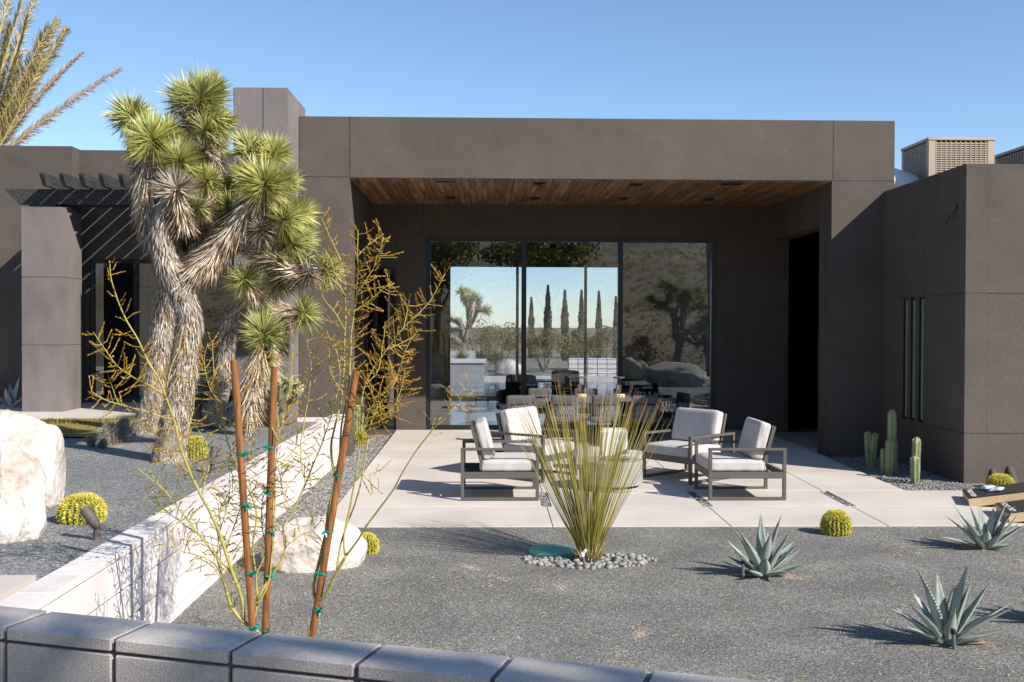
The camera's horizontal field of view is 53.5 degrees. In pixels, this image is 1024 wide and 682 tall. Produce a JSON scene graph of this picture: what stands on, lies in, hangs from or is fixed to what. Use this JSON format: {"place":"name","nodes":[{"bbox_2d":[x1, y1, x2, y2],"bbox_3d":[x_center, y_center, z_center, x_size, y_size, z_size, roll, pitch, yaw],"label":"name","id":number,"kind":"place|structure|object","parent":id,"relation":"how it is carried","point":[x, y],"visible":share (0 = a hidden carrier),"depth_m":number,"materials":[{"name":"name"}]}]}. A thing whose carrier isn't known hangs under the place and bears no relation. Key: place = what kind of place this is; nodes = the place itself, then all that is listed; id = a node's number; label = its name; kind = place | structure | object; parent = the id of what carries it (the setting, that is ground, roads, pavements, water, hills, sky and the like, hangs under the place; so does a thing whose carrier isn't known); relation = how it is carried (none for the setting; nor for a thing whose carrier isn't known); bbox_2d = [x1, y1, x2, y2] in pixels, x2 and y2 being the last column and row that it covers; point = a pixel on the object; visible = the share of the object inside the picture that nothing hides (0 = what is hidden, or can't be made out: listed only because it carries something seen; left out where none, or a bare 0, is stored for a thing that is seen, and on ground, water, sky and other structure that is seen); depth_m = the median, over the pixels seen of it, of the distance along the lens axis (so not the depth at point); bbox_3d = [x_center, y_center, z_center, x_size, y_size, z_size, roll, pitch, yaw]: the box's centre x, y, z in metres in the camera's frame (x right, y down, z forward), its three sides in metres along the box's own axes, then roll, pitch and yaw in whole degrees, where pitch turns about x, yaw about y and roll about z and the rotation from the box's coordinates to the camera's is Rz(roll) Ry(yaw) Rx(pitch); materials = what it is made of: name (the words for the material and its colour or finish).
{"place":"outdoors","nodes":[
{"label":"outdoors","id":0,"kind":"place"},
{"bbox_2d":[0,575,35,600],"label":"path","id":1,"kind":"structure","parent":0,"point":[10,585],"depth_m":5.69,"materials":[{"name":"concrete"}]},
{"bbox_2d":[38,415,134,436],"bbox_3d":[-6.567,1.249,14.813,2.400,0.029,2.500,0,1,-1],"label":"lawn","id":2,"kind":"structure","parent":0,"point":[88,428],"depth_m":14.68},
{"bbox_2d":[0,402,233,420],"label":"walkway","id":3,"kind":"structure","parent":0,"point":[96,411],"depth_m":16.95,"materials":[{"name":"concrete"}]},
{"bbox_2d":[0,375,21,406],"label":"agave","id":4,"kind":"object","parent":3,"relation":"on","point":[10,396],"visible":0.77,"depth_m":17.94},
{"bbox_2d":[5,172,228,411],"bbox_3d":[-6.465,-0.798,17.983,4.352,3.985,2.390,0,1,-1],"label":"pergola","id":5,"kind":"object","parent":3,"relation":"on","point":[51,227],"visible":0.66,"depth_m":17.02,"materials":[{"name":"paint"}]},
{"bbox_2d":[0,421,317,580],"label":"planting bed","id":6,"kind":"object","parent":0,"point":[81,460],"visible":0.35,"depth_m":9.57,"materials":[{"name":"gravel"}]},
{"bbox_2d":[0,440,47,543],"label":"boulder","id":7,"kind":"object","parent":6,"relation":"on","point":[23,486],"visible":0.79,"depth_m":7.06,"materials":[{"name":"stone"}]},
{"bbox_2d":[0,409,65,506],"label":"boulder","id":8,"kind":"object","parent":6,"relation":"on","point":[42,441],"visible":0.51,"depth_m":8.54,"materials":[{"name":"stone"}]},
{"bbox_2d":[55,492,108,524],"bbox_3d":[-3.327,1.298,7.856,0.392,0.250,0.390,0,1,-1],"label":"barrel cactus","id":9,"kind":"object","parent":6,"relation":"on","point":[70,508],"visible":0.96,"depth_m":7.76,"materials":[{"name":"plant"}]},
{"bbox_2d":[79,506,101,539],"bbox_3d":[-2.952,1.280,7.121,0.167,0.247,0.082,0,1,17],"label":"spotlight","id":10,"kind":"object","parent":6,"relation":"on","point":[89,515],"visible":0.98,"depth_m":7.09,"materials":[{"name":"brown metal"}]},
{"bbox_2d":[85,417,129,448],"bbox_3d":[-5.086,1.152,12.701,0.365,0.368,0.838,0,1,3],"label":"boulder","id":11,"kind":"object","parent":6,"relation":"on","point":[108,433],"visible":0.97,"depth_m":12.76,"materials":[{"name":"stone"}]},
{"bbox_2d":[129,280,175,435],"bbox_3d":[-4.809,0.127,13.946,1.081,2.529,0.586,1,1,35],"label":"joshua tree","id":12,"kind":"object","parent":6,"relation":"on","point":[162,329],"visible":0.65,"depth_m":13.95,"materials":[{"name":"brown plant"}]},
{"bbox_2d":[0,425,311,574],"bbox_3d":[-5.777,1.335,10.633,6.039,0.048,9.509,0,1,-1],"label":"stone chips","id":13,"kind":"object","parent":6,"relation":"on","point":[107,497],"visible":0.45,"depth_m":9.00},
{"bbox_2d":[187,435,207,458],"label":"barrel cactus","id":14,"kind":"object","parent":6,"relation":"on","point":[200,447],"visible":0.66,"depth_m":11.40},
{"bbox_2d":[192,383,209,421],"bbox_3d":[-4.983,0.950,16.035,1.096,0.790,1.076,0,1,-1],"label":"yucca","id":15,"kind":"object","parent":6,"relation":"on","point":[197,414],"visible":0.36,"depth_m":15.97,"materials":[{"name":"green plant"}]},
{"bbox_2d":[209,446,218,472],"bbox_3d":[-3.052,1.216,10.389,0.082,0.284,0.125,0,1,12],"label":"spotlight","id":16,"kind":"object","parent":6,"relation":"on","point":[214,451],"visible":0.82,"depth_m":10.36,"materials":[{"name":"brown metal"}]},
{"bbox_2d":[97,61,350,463],"bbox_3d":[-3.213,-0.884,11.297,2.872,4.608,1.561,0,1,-1],"label":"joshua tree","id":17,"kind":"object","parent":6,"relation":"on","point":[264,223],"visible":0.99,"depth_m":11.13,"materials":[{"name":"green plant"}]},
{"bbox_2d":[228,305,292,435],"bbox_3d":[-3.445,0.452,14.031,0.951,2.033,1.032,0,1,-1],"label":"joshua tree","id":18,"kind":"object","parent":6,"relation":"on","point":[264,333],"visible":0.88,"depth_m":13.83,"materials":[{"name":"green plant"}]},
{"bbox_2d":[202,262,325,427],"bbox_3d":[-3.535,0.027,14.766,1.646,2.568,1.479,0,1,-32],"label":"joshua tree","id":19,"kind":"object","parent":6,"relation":"on","point":[237,312],"visible":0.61,"depth_m":14.77,"materials":[{"name":"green plant"}]},
{"bbox_2d":[261,370,304,427],"bbox_3d":[-3.461,0.854,14.799,0.980,0.908,0.622,1,1,23],"label":"cholla cactus","id":20,"kind":"object","parent":6,"relation":"on","point":[281,387],"visible":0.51,"depth_m":14.76,"materials":[{"name":"plant"}]},
{"bbox_2d":[297,417,325,421],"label":"kerb","id":21,"kind":"structure","parent":6,"relation":"on","point":[310,419],"depth_m":15.95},
{"bbox_2d":[200,358,227,410],"bbox_3d":[-5.133,0.747,17.499,0.461,0.887,0.478,0,1,-16],"label":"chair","id":22,"kind":"object","parent":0,"point":[206,383],"visible":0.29,"depth_m":17.65,"materials":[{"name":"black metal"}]},
{"bbox_2d":[272,435,391,527],"bbox_3d":[-2.367,2.020,14.971,0.530,0.335,8.850,0,1,-1],"label":"gravel strip","id":23,"kind":"object","parent":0,"point":[303,514],"visible":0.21,"depth_m":12.94,"materials":[{"name":"gravel"}]},
{"bbox_2d":[355,405,363,431],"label":"column cactus","id":24,"kind":"object","parent":23,"relation":"on","point":[357,426],"depth_m":18.68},
{"bbox_2d":[355,328,612,446],"bbox_3d":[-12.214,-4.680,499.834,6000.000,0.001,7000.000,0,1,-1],"label":"ground","id":25,"kind":"structure","parent":0,"point":[591,331],"depth_m":137.08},
{"bbox_2d":[0,0,123,145],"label":"palm tree","id":26,"kind":"object","parent":25,"relation":"on","point":[11,118],"visible":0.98,"depth_m":26.42,"materials":[{"name":"beige plant"}]},
{"bbox_2d":[0,414,344,623],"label":"retaining wall","id":27,"kind":"structure","parent":25,"relation":"on","point":[128,574],"depth_m":7.15,"materials":[{"name":"concrete"}]},
{"bbox_2d":[0,606,767,681],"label":"block wall","id":28,"kind":"structure","parent":25,"relation":"on","point":[36,645],"depth_m":3.05,"materials":[{"name":"concrete"}]},
{"bbox_2d":[0,87,1023,483],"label":"house","id":29,"kind":"structure","parent":25,"relation":"on","point":[826,287],"depth_m":16.45,"materials":[{"name":"paint"}]},
{"bbox_2d":[90,259,233,398],"bbox_3d":[-6.427,-0.223,19.278,3.109,2.640,0.100,0,1,-1],"label":"window","id":30,"kind":"structure","parent":29,"relation":"in","point":[136,285],"depth_m":19.21,"materials":[{"name":"black metal"}]},
{"bbox_2d":[365,267,395,429],"bbox_3d":[-2.514,0.141,19.427,0.605,3.110,0.142,0,1,-1],"label":"door","id":31,"kind":"structure","parent":29,"relation":"in","point":[389,310],"depth_m":19.45,"materials":[{"name":"black metal"}]},
{"bbox_2d":[496,374,535,409],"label":"club chair","id":32,"kind":"object","parent":29,"relation":"on","point":[513,384],"visible":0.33,"depth_m":22.45,"materials":[{"name":"fabric"}]},
{"bbox_2d":[448,264,617,398],"bbox_3d":[0.632,-0.259,28.123,4.813,3.710,0.100,0,1,-1],"label":"window","id":33,"kind":"structure","parent":29,"relation":"in","point":[517,266],"depth_m":28.06,"materials":[{"name":"black metal"}]},
{"bbox_2d":[549,370,578,394],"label":"club chair","id":34,"kind":"object","parent":29,"relation":"on","point":[566,377],"visible":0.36,"depth_m":24.79,"materials":[{"name":"fabric"}]},
{"bbox_2d":[426,237,715,429],"bbox_3d":[1.138,-0.140,19.534,5.570,3.690,0.100,0,1,-1],"label":"window","id":35,"kind":"structure","parent":29,"relation":"in","point":[523,240],"depth_m":19.48,"materials":[{"name":"black metal"}]},
{"bbox_2d":[623,372,651,394],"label":"club chair","id":36,"kind":"object","parent":29,"relation":"on","point":[644,387],"visible":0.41,"depth_m":23.70,"materials":[{"name":"fabric"}]},
{"bbox_2d":[903,298,907,418],"bbox_3d":[6.037,0.265,15.450,0.092,1.840,0.170,0,1,-1],"label":"window","id":37,"kind":"structure","parent":29,"relation":"in","point":[905,334],"depth_m":15.51,"materials":[{"name":"glass"}]},
{"bbox_2d":[894,168,918,187],"bbox_3d":[6.599,-2.574,17.733,2.212,1.428,0.520,0,1,-1],"label":"roof duct","id":38,"kind":"object","parent":29,"relation":"on","point":[901,177],"visible":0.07,"depth_m":17.50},
{"bbox_2d":[910,297,914,420],"bbox_3d":[6.044,0.269,15.179,0.092,1.840,0.170,0,1,-1],"label":"window","id":39,"kind":"structure","parent":29,"relation":"in","point":[912,383],"depth_m":15.24,"materials":[{"name":"black glass"}]},
{"bbox_2d":[918,297,923,422],"bbox_3d":[6.051,0.273,14.888,0.092,1.840,0.170,0,1,-1],"label":"window","id":40,"kind":"structure","parent":29,"relation":"in","point":[921,299],"depth_m":14.95,"materials":[{"name":"black glass"}]},
{"bbox_2d":[901,137,995,179],"bbox_3d":[7.582,-2.797,17.713,1.154,1.300,1.144,0,1,-1],"label":"air conditioner","id":41,"kind":"object","parent":29,"relation":"on","point":[926,157],"visible":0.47,"depth_m":17.16,"materials":[{"name":"metal"}]},
{"bbox_2d":[994,145,1023,163],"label":"air conditioner","id":42,"kind":"object","parent":29,"relation":"on","point":[1014,156],"visible":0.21,"depth_m":17.89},
{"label":"terrace","id":43,"kind":"structure","parent":25,"relation":"on","visible":0},
{"bbox_2d":[450,363,484,385],"bbox_3d":[-3.103,1.172,37.105,4.188,0.820,2.300,0,1,-1],"label":"spa","id":44,"kind":"object","parent":43,"relation":"on","point":[475,372],"visible":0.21,"depth_m":35.99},
{"bbox_2d":[450,359,485,362],"bbox_3d":[-3.072,0.722,37.100,4.248,0.080,2.420,0,1,-1],"label":"spa coping","id":45,"kind":"object","parent":44,"relation":"on","point":[467,360],"visible":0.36,"depth_m":36.09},
{"bbox_2d":[484,376,616,381],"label":"pool coping","id":46,"kind":"object","parent":43,"relation":"on","point":[590,378],"depth_m":40.13,"materials":[{"name":"concrete"}]},
{"bbox_2d":[0,0,1023,327],"label":"sky","id":47,"kind":"structure","parent":0,"point":[931,68],"materials":[{"name":"blue"}]},
{"bbox_2d":[450,381,616,395],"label":"pool","id":48,"kind":"structure","parent":0,"point":[490,388],"depth_m":34.98,"materials":[{"name":"liquid"}]},
{"bbox_2d":[478,355,612,375],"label":"garden bed","id":49,"kind":"object","parent":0,"point":[556,362],"visible":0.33,"depth_m":55.08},
{"bbox_2d":[452,342,475,358],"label":"yucca","id":50,"kind":"object","parent":49,"relation":"on","point":[461,355],"visible":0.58,"depth_m":43.81,"materials":[{"name":"green plant"}]},
{"bbox_2d":[450,284,494,350],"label":"joshua tree","id":51,"kind":"object","parent":49,"relation":"on","point":[471,302],"visible":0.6,"depth_m":49.69,"materials":[{"name":"green plant"}]},
{"bbox_2d":[450,316,507,361],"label":"desert shrub","id":52,"kind":"object","parent":49,"relation":"on","point":[481,340],"visible":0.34,"depth_m":51.87,"materials":[{"name":"green plant"}]},
{"bbox_2d":[468,343,498,363],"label":"yucca","id":53,"kind":"object","parent":49,"relation":"on","point":[480,354],"visible":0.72,"depth_m":44.34,"materials":[{"name":"green plant"}]},
{"bbox_2d":[485,343,505,370],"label":"yucca","id":54,"kind":"object","parent":49,"relation":"on","point":[496,353],"visible":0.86,"depth_m":45.91,"materials":[{"name":"green plant"}]},
{"bbox_2d":[471,321,520,364],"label":"desert shrub","id":55,"kind":"object","parent":49,"relation":"on","point":[509,342],"visible":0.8,"depth_m":46.95,"materials":[{"name":"green plant"}]},
{"bbox_2d":[494,359,520,375],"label":"boulder","id":56,"kind":"object","parent":49,"relation":"on","point":[505,367],"visible":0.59,"depth_m":43.03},
{"bbox_2d":[528,296,534,357],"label":"cypress","id":57,"kind":"object","parent":49,"relation":"on","point":[531,321],"visible":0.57,"depth_m":67.92,"materials":[{"name":"green plant"}]},
{"bbox_2d":[514,326,579,371],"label":"desert shrub","id":58,"kind":"object","parent":49,"relation":"on","point":[550,339],"visible":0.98,"depth_m":46.78,"materials":[{"name":"green plant"}]},
{"bbox_2d":[543,285,551,357],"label":"cypress","id":59,"kind":"object","parent":49,"relation":"on","point":[547,319],"visible":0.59,"depth_m":67.91,"materials":[{"name":"green plant"}]},
{"bbox_2d":[560,289,568,356],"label":"cypress","id":60,"kind":"object","parent":49,"relation":"on","point":[564,326],"visible":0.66,"depth_m":67.94,"materials":[{"name":"green plant"}]},
{"bbox_2d":[556,329,593,362],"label":"desert shrub","id":61,"kind":"object","parent":49,"relation":"on","point":[578,353],"visible":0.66,"depth_m":48.82,"materials":[{"name":"green plant"}]},
{"bbox_2d":[577,289,583,357],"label":"cypress","id":62,"kind":"object","parent":49,"relation":"on","point":[581,316],"visible":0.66,"depth_m":67.98,"materials":[{"name":"green plant"}]},
{"bbox_2d":[568,358,616,375],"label":"garden wall","id":63,"kind":"structure","parent":49,"relation":"on","point":[601,366],"depth_m":42.72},
{"bbox_2d":[576,325,616,357],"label":"desert shrub","id":64,"kind":"object","parent":49,"relation":"on","point":[601,339],"visible":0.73,"depth_m":48.91,"materials":[{"name":"green plant"}]},
{"bbox_2d":[595,290,601,357],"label":"cypress","id":65,"kind":"object","parent":49,"relation":"on","point":[598,322],"visible":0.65,"depth_m":68.02,"materials":[{"name":"green plant"}]},
{"bbox_2d":[613,296,616,357],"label":"cypress","id":66,"kind":"object","parent":49,"relation":"on","point":[615,316],"visible":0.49,"depth_m":68.06,"materials":[{"name":"green plant"}]},
{"bbox_2d":[171,526,1023,681],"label":"gravel","id":67,"kind":"structure","parent":0,"point":[477,618],"depth_m":7.84,"materials":[{"name":"gravel"}]},
{"bbox_2d":[81,258,356,631],"bbox_3d":[-1.692,0.805,5.777,1.557,2.522,0.767,0,1,-1],"label":"palo verde","id":68,"kind":"object","parent":67,"relation":"on","point":[241,618],"visible":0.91,"depth_m":5.82,"materials":[{"name":"yellow plant"}]},
{"bbox_2d":[230,360,258,631],"bbox_3d":[-1.506,1.138,5.748,0.179,2.061,0.074,0,1,-1],"label":"wooden stake","id":69,"kind":"object","parent":67,"relation":"on","point":[249,573],"visible":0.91,"depth_m":5.74,"materials":[{"name":"wood"}]},
{"bbox_2d":[261,367,277,634],"bbox_3d":[-1.400,1.157,5.819,0.112,2.020,0.076,0,1,-1],"label":"wooden stake","id":70,"kind":"object","parent":67,"relation":"on","point":[269,532],"visible":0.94,"depth_m":5.81,"materials":[{"name":"wood"}]},
{"bbox_2d":[261,516,367,573],"bbox_3d":[-1.753,1.794,9.019,0.958,0.492,0.658,0,1,-21],"label":"boulder","id":71,"kind":"object","parent":67,"relation":"on","point":[298,558],"visible":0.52,"depth_m":8.76,"materials":[{"name":"stone"}]},
{"bbox_2d":[309,370,359,636],"bbox_3d":[-1.056,1.169,5.779,0.371,2.003,0.073,0,1,-1],"label":"wooden stake","id":72,"kind":"object","parent":67,"relation":"on","point":[321,573],"visible":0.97,"depth_m":5.77,"materials":[{"name":"wood"}]},
{"bbox_2d":[362,532,379,554],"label":"barrel cactus","id":73,"kind":"object","parent":67,"relation":"on","point":[372,540],"visible":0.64,"depth_m":9.43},
{"bbox_2d":[307,208,479,636],"bbox_3d":[-0.656,0.632,5.818,1.106,2.874,0.526,0,1,18],"label":"palo verde","id":74,"kind":"object","parent":67,"relation":"on","point":[379,401],"visible":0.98,"depth_m":5.83,"materials":[{"name":"yellow plant"}]},
{"bbox_2d":[529,544,573,557],"bbox_3d":[0.377,1.973,9.489,0.440,0.096,0.440,0,1,-1],"label":"valve cover","id":75,"kind":"object","parent":67,"relation":"on","point":[554,550],"visible":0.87,"depth_m":9.40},
{"bbox_2d":[502,377,672,560],"bbox_3d":[0.673,1.137,9.150,1.526,1.684,1.374,0,1,-1],"label":"reed clump","id":76,"kind":"object","parent":67,"relation":"on","point":[589,537],"visible":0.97,"depth_m":9.13,"materials":[{"name":"plant"}]},
{"bbox_2d":[228,531,1022,681],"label":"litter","id":77,"kind":"object","parent":67,"relation":"on","point":[723,611],"visible":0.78,"depth_m":7.69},
{"bbox_2d":[624,624,667,646],"bbox_3d":[0.891,2.031,6.995,0.255,0.010,0.492,0,1,-16],"label":"sand patch","id":78,"kind":"object","parent":67,"relation":"on","point":[641,633],"visible":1,"depth_m":7.05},
{"bbox_2d":[717,512,804,576],"bbox_3d":[2.097,1.728,8.609,0.804,0.556,0.609,0,1,-1],"label":"agave","id":79,"kind":"object","parent":67,"relation":"on","point":[764,561],"visible":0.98,"depth_m":8.55,"materials":[{"name":"plant"}]},
{"bbox_2d":[819,508,852,536],"bbox_3d":[3.300,1.848,10.337,0.335,0.269,0.337,0,1,-1],"label":"barrel cactus","id":80,"kind":"object","parent":67,"relation":"on","point":[836,522],"visible":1,"depth_m":10.24,"materials":[{"name":"plant"}]},
{"bbox_2d":[889,562,1022,645],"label":"agave","id":81,"kind":"object","parent":67,"relation":"on","point":[940,618],"visible":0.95,"depth_m":6.72,"materials":[{"name":"plant"}]},
{"bbox_2d":[942,498,1023,553],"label":"agave","id":82,"kind":"object","parent":67,"relation":"on","point":[983,535],"visible":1,"depth_m":9.67,"materials":[{"name":"plant"}]},
{"bbox_2d":[335,430,1023,527],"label":"patio","id":83,"kind":"structure","parent":0,"point":[426,492],"depth_m":12.32,"materials":[{"name":"concrete"}]},
{"bbox_2d":[461,417,538,499],"bbox_3d":[-0.153,1.420,12.451,0.930,0.929,0.858,0,1,-1],"label":"lounge chair","id":84,"kind":"object","parent":83,"relation":"on","point":[491,464],"visible":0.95,"depth_m":12.07,"materials":[{"name":"fabric"}]},
{"bbox_2d":[498,395,534,418],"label":"dining chair","id":85,"kind":"object","parent":83,"relation":"on","point":[518,400],"visible":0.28,"depth_m":17.26,"materials":[{"name":"fabric"}]},
{"bbox_2d":[490,406,576,482],"bbox_3d":[0.276,1.383,13.911,0.930,0.929,0.858,1,1,35],"label":"lounge chair","id":86,"kind":"object","parent":83,"relation":"on","point":[505,431],"visible":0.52,"depth_m":13.76,"materials":[{"name":"fabric"}]},
{"bbox_2d":[528,388,554,433],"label":"dining chair","id":87,"kind":"object","parent":83,"relation":"on","point":[538,391],"visible":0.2,"depth_m":18.99,"materials":[{"name":"fabric"}]},
{"bbox_2d":[545,395,580,438],"bbox_3d":[0.879,1.343,17.388,0.608,0.837,0.486,0,1,-1],"label":"dining chair","id":88,"kind":"object","parent":83,"relation":"on","point":[567,401],"visible":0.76,"depth_m":17.23,"materials":[{"name":"grey fabric"}]},
{"bbox_2d":[571,388,599,430],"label":"dining chair","id":89,"kind":"object","parent":83,"relation":"on","point":[591,391],"visible":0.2,"depth_m":19.01,"materials":[{"name":"grey fabric"}]},
{"bbox_2d":[585,395,620,444],"bbox_3d":[1.581,1.345,17.405,0.608,0.837,0.486,0,1,-1],"label":"dining chair","id":90,"kind":"object","parent":83,"relation":"on","point":[599,400],"visible":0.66,"depth_m":17.24,"materials":[{"name":"fabric"}]},
{"bbox_2d":[530,395,675,439],"bbox_3d":[1.560,1.374,18.114,2.665,0.753,1.000,0,1,-1],"label":"dining table","id":91,"kind":"object","parent":83,"relation":"on","point":[620,399],"visible":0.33,"depth_m":17.79,"materials":[{"name":"black metal"}]},
{"bbox_2d":[582,456,644,491],"bbox_3d":[1.282,1.675,12.940,0.775,0.400,0.770,0,1,-1],"label":"fire pit","id":92,"kind":"object","parent":83,"relation":"on","point":[639,481],"visible":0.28,"depth_m":12.66,"materials":[{"name":"white concrete"}]},
{"bbox_2d":[600,428,627,455],"bbox_3d":[1.439,1.540,14.362,0.370,0.600,0.340,0,1,3],"label":"side cube","id":93,"kind":"object","parent":83,"relation":"on","point":[608,439],"visible":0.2,"depth_m":14.19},
{"bbox_2d":[611,388,639,432],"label":"dining chair","id":94,"kind":"object","parent":83,"relation":"on","point":[626,390],"visible":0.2,"depth_m":19.02,"materials":[{"name":"black metal"}]},
{"bbox_2d":[626,395,661,443],"bbox_3d":[2.272,1.347,17.422,0.608,0.837,0.486,0,1,3],"label":"dining chair","id":95,"kind":"object","parent":83,"relation":"on","point":[651,404],"visible":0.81,"depth_m":17.26,"materials":[{"name":"fabric"}]},
{"bbox_2d":[660,392,689,439],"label":"dining chair","id":96,"kind":"object","parent":83,"relation":"on","point":[682,400],"visible":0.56,"depth_m":17.95,"materials":[{"name":"fabric"}]},
{"bbox_2d":[642,407,734,484],"bbox_3d":[2.400,1.393,13.803,0.930,0.929,0.858,-1,1,-40],"label":"lounge chair","id":97,"kind":"object","parent":83,"relation":"on","point":[690,425],"visible":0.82,"depth_m":13.69,"materials":[{"name":"fabric"}]},
{"bbox_2d":[694,417,786,499],"bbox_3d":[2.801,1.428,12.523,0.930,0.929,0.858,0,1,-1],"label":"lounge chair","id":98,"kind":"object","parent":83,"relation":"on","point":[749,460],"visible":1,"depth_m":12.15,"materials":[{"name":"fabric"}]},
{"bbox_2d":[962,482,1023,506],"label":"cornhole board","id":99,"kind":"object","parent":83,"relation":"on","point":[984,497],"visible":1,"depth_m":11.77,"materials":[{"name":"brown wood"}]},
{"bbox_2d":[995,499,1023,522],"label":"cornhole board","id":100,"kind":"object","parent":83,"relation":"on","point":[1017,506],"visible":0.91,"depth_m":11.03,"materials":[{"name":"brown wood"}]},
{"bbox_2d":[815,452,985,489],"bbox_3d":[7.032,2.050,14.941,4.200,0.330,4.030,0,1,-1],"label":"gravel margin","id":101,"kind":"object","parent":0,"point":[938,476],"visible":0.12,"depth_m":14.07,"materials":[{"name":"gravel"}]},
{"bbox_2d":[275,435,975,524],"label":"river gravel","id":102,"kind":"structure","parent":101,"relation":"on","point":[927,480],"depth_m":13.93,"materials":[{"name":"stone"}]},
{"bbox_2d":[880,409,897,475],"bbox_3d":[5.331,1.432,14.371,0.221,0.929,0.400,1,1,32],"label":"column cactus","id":103,"kind":"object","parent":102,"relation":"on","point":[888,460],"depth_m":14.36,"materials":[{"name":"plant"}]},
{"bbox_2d":[864,431,878,467],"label":"column cactus","id":104,"kind":"object","parent":101,"relation":"on","point":[870,444],"depth_m":14.99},
{"bbox_2d":[909,437,921,483],"bbox_3d":[5.397,1.596,13.568,0.136,0.620,0.316,1,1,28],"label":"column cactus","id":105,"kind":"object","parent":101,"relation":"on","point":[915,460],"depth_m":13.49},
{"bbox_2d":[985,473,1015,485],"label":"barrel cactus","id":106,"kind":"object","parent":101,"relation":"on","point":[996,479],"visible":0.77,"depth_m":13.08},
{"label":"gravel seam","id":107,"kind":"structure","parent":0,"visible":0},
{"bbox_2d":[539,492,852,506],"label":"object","id":108,"kind":"structure","parent":107,"relation":"on","point":[544,500],"depth_m":12.19,"materials":[{"name":"metal"}]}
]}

